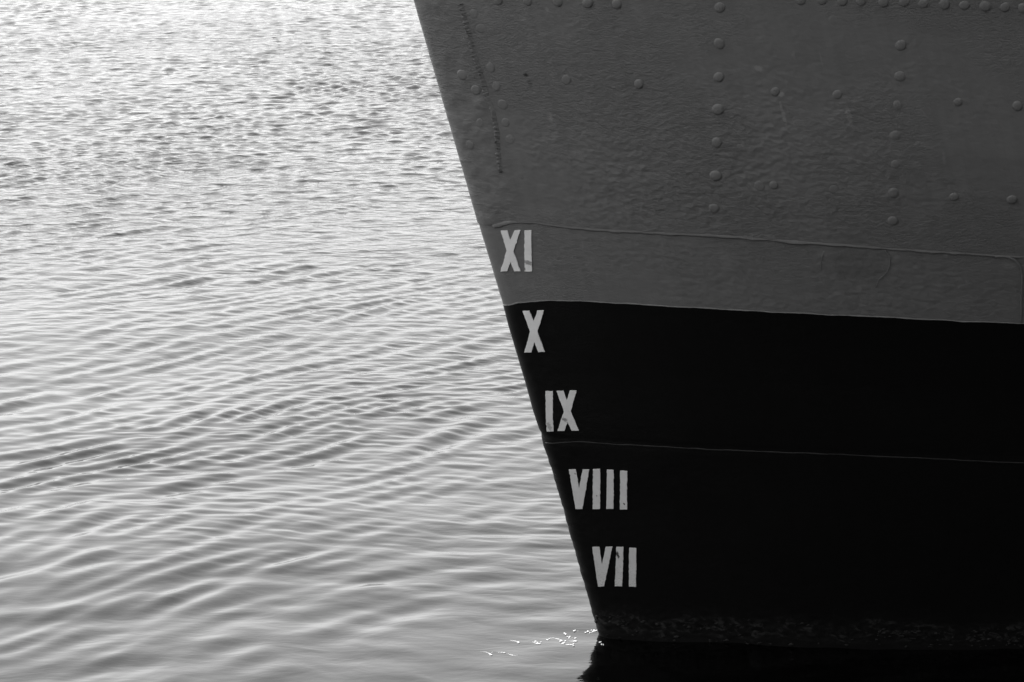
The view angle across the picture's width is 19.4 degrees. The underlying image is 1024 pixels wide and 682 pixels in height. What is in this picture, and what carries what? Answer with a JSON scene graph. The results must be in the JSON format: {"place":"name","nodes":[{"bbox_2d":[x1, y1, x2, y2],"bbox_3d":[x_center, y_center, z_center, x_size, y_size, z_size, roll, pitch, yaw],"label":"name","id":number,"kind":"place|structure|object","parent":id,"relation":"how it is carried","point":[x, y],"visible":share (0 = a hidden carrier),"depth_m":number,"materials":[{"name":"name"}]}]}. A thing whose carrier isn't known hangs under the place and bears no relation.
{"place":"outdoors","nodes":[
{"label":"outdoors","id":0,"kind":"place"},
{"bbox_2d":[0,0,1023,681],"bbox_3d":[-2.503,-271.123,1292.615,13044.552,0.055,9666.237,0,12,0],"label":"water","id":1,"kind":"structure","parent":0,"point":[266,412],"depth_m":15.93,"materials":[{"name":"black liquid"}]},
{"bbox_2d":[481,630,601,655],"bbox_3d":[0.119,1.167,11.592,0.519,0.012,0.229,-5,13,-20],"label":"foam","id":2,"kind":"object","parent":1,"relation":"on","point":[554,638],"visible":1,"depth_m":11.61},
{"bbox_2d":[414,0,1023,649],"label":"ship","id":3,"kind":"object","parent":1,"relation":"on","point":[758,268],"visible":1,"depth_m":11.05,"materials":[{"name":"grey paint"}]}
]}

